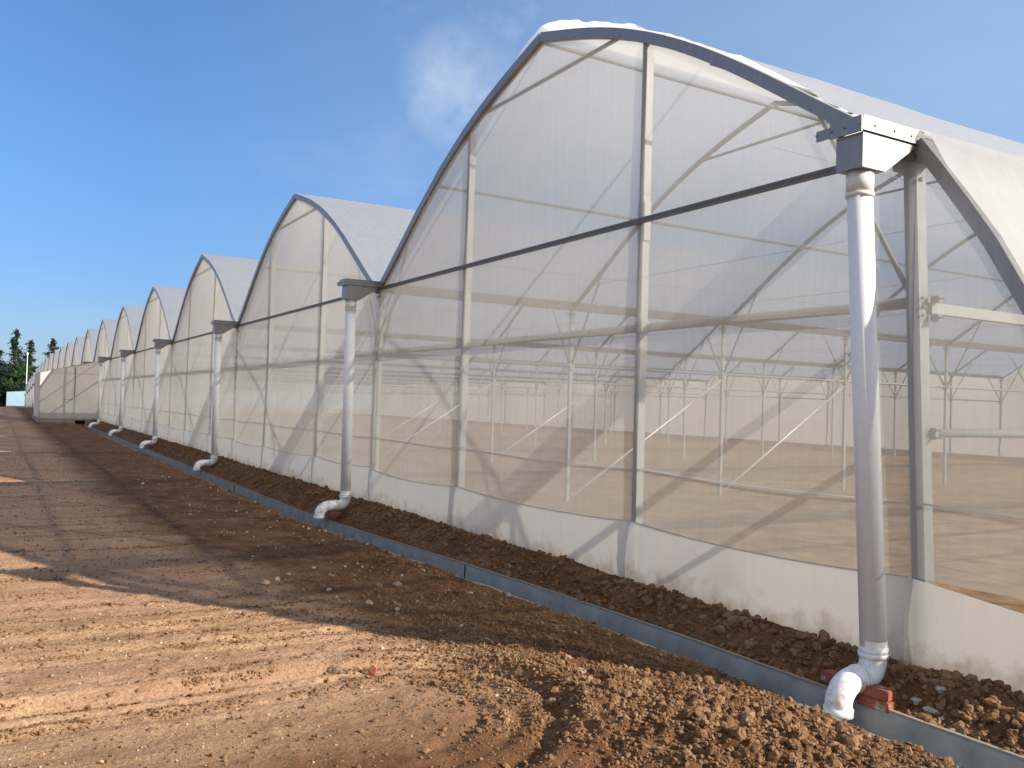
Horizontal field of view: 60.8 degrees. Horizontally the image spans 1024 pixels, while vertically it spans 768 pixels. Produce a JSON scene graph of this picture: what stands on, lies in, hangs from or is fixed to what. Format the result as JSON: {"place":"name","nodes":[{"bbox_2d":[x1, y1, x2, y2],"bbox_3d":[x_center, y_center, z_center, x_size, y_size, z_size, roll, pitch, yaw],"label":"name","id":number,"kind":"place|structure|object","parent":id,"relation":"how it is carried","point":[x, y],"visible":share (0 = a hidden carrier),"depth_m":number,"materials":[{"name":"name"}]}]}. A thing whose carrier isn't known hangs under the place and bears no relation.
{"place":"outdoors","nodes":[
{"label":"outdoors","id":0,"kind":"place"},
{"bbox_2d":[0,455,745,767],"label":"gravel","id":1,"kind":"structure","parent":0,"point":[396,609],"depth_m":7.60,"materials":[{"name":"gravel"}]},
{"bbox_2d":[0,407,1023,767],"bbox_3d":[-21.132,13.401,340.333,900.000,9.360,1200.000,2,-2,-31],"label":"ground","id":2,"kind":"structure","parent":0,"point":[976,555],"depth_m":8.18,"materials":[{"name":"soil"}]},
{"bbox_2d":[0,350,20,406],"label":"conifer tree","id":3,"kind":"object","parent":2,"relation":"on","point":[4,371],"visible":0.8,"depth_m":184.66,"materials":[{"name":"green plant"}]},
{"bbox_2d":[0,376,25,403],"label":"leafy tree","id":4,"kind":"object","parent":2,"relation":"on","point":[12,388],"visible":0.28,"depth_m":185.44,"materials":[{"name":"green plant"}]},
{"bbox_2d":[6,391,25,406],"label":"side shed","id":5,"kind":"structure","parent":2,"relation":"on","point":[15,399],"depth_m":180.24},
{"bbox_2d":[0,362,36,399],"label":"leafy tree","id":6,"kind":"object","parent":2,"relation":"on","point":[20,373],"visible":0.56,"depth_m":186.91,"materials":[{"name":"green plant"}]},
{"bbox_2d":[2,328,38,374],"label":"conifer tree","id":7,"kind":"object","parent":2,"relation":"on","point":[15,351],"visible":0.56,"depth_m":189.59,"materials":[{"name":"green plant"}]},
{"bbox_2d":[25,353,27,406],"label":"lamp pole","id":8,"kind":"object","parent":2,"relation":"on","point":[26,380],"visible":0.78,"depth_m":150.10,"materials":[{"name":"white metal"}]},
{"bbox_2d":[21,340,37,377],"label":"conifer tree","id":9,"kind":"object","parent":2,"relation":"on","point":[30,347],"visible":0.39,"depth_m":192.43,"materials":[{"name":"green plant"}]},
{"bbox_2d":[42,338,58,356],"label":"conifer tree","id":10,"kind":"object","parent":2,"relation":"on","point":[53,343],"visible":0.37,"depth_m":231.90,"materials":[{"name":"green plant"}]},
{"bbox_2d":[32,361,98,423],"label":"side shed","id":11,"kind":"structure","parent":2,"relation":"on","point":[69,394],"depth_m":52.22,"materials":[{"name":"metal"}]},
{"bbox_2d":[24,350,235,406],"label":"greenhouse","id":12,"kind":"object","parent":2,"relation":"on","point":[50,362],"visible":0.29,"depth_m":129.09,"materials":[{"name":"plastic"}]},
{"bbox_2d":[258,580,269,584],"bbox_3d":[-2.455,1.975,8.660,0.116,0.066,0.085,1,-2,33],"label":"stone","id":13,"kind":"object","parent":2,"relation":"on","point":[263,582],"visible":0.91,"depth_m":8.63,"materials":[{"name":"beige stone"}]},
{"bbox_2d":[330,511,339,516],"bbox_3d":[-2.811,2.064,13.848,0.103,0.066,0.172,3,-2,-36],"label":"brick","id":14,"kind":"object","parent":2,"relation":"on","point":[335,514],"visible":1,"depth_m":13.80,"materials":[{"name":"red brick"}]},
{"bbox_2d":[368,665,377,675],"bbox_3d":[-0.943,1.933,5.894,0.070,0.070,0.028,1,-2,31],"label":"tile shard","id":15,"kind":"object","parent":2,"relation":"on","point":[372,670],"visible":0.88,"depth_m":5.89,"materials":[{"name":"orange ceramic"}]},
{"bbox_2d":[393,581,401,585],"bbox_3d":[-1.142,1.988,8.666,0.109,0.058,0.071,1,-2,40],"label":"stone","id":16,"kind":"object","parent":2,"relation":"on","point":[397,583],"visible":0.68,"depth_m":8.64,"materials":[{"name":"grey stone"}]},
{"bbox_2d":[0,430,1023,767],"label":"dirt clods","id":17,"kind":"object","parent":2,"relation":"on","point":[710,716],"visible":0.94,"depth_m":5.81,"materials":[{"name":"brown soil"}]},
{"bbox_2d":[57,20,1023,719],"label":"greenhouse","id":18,"kind":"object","parent":2,"relation":"on","point":[639,232],"visible":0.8,"depth_m":12.91,"materials":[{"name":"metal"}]},
{"bbox_2d":[85,425,1023,767],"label":"drainage channel","id":19,"kind":"object","parent":2,"relation":"on","point":[961,751],"visible":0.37,"depth_m":6.86,"materials":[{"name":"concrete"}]},
{"bbox_2d":[821,669,837,682],"bbox_3d":[2.150,1.947,5.762,0.102,0.066,0.211,2,-1,-24],"label":"brick","id":20,"kind":"object","parent":2,"relation":"on","point":[828,675],"visible":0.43,"depth_m":5.79,"materials":[{"name":"red brick"}]},
{"bbox_2d":[857,694,896,713],"bbox_3d":[2.275,1.984,5.441,0.102,0.064,0.212,3,-2,-35],"label":"brick","id":21,"kind":"object","parent":2,"relation":"on","point":[875,704],"visible":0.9,"depth_m":5.39,"materials":[{"name":"red brick"}]},
{"bbox_2d":[859,684,895,701],"bbox_3d":[2.276,1.919,5.453,0.103,0.065,0.211,3,-2,-37],"label":"brick","id":22,"kind":"object","parent":21,"relation":"on","point":[882,693],"visible":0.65,"depth_m":5.40,"materials":[{"name":"red brick"}]},
{"bbox_2d":[910,698,922,704],"bbox_3d":[2.509,1.964,5.414,0.076,0.045,0.054,2,-1,-20],"label":"rubble lump","id":23,"kind":"object","parent":2,"relation":"on","point":[915,701],"visible":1,"depth_m":5.39,"materials":[{"name":"grey stone"}]},
{"bbox_2d":[922,706,938,714],"bbox_3d":[2.550,1.989,5.306,0.066,0.056,0.102,3,-2,-34],"label":"rubble lump","id":24,"kind":"object","parent":2,"relation":"on","point":[930,709],"visible":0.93,"depth_m":5.29,"materials":[{"name":"grey stone"}]},
{"bbox_2d":[935,686,946,693],"bbox_3d":[2.662,1.891,5.397,0.082,0.044,0.059,1,-1,7],"label":"rubble lump","id":25,"kind":"object","parent":2,"relation":"on","point":[940,689],"visible":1,"depth_m":5.38,"materials":[{"name":"grey stone"}]},
{"bbox_2d":[0,0,1023,377],"label":"sky","id":26,"kind":"structure","parent":0,"point":[140,140],"materials":[{"name":"blue"}]}
]}

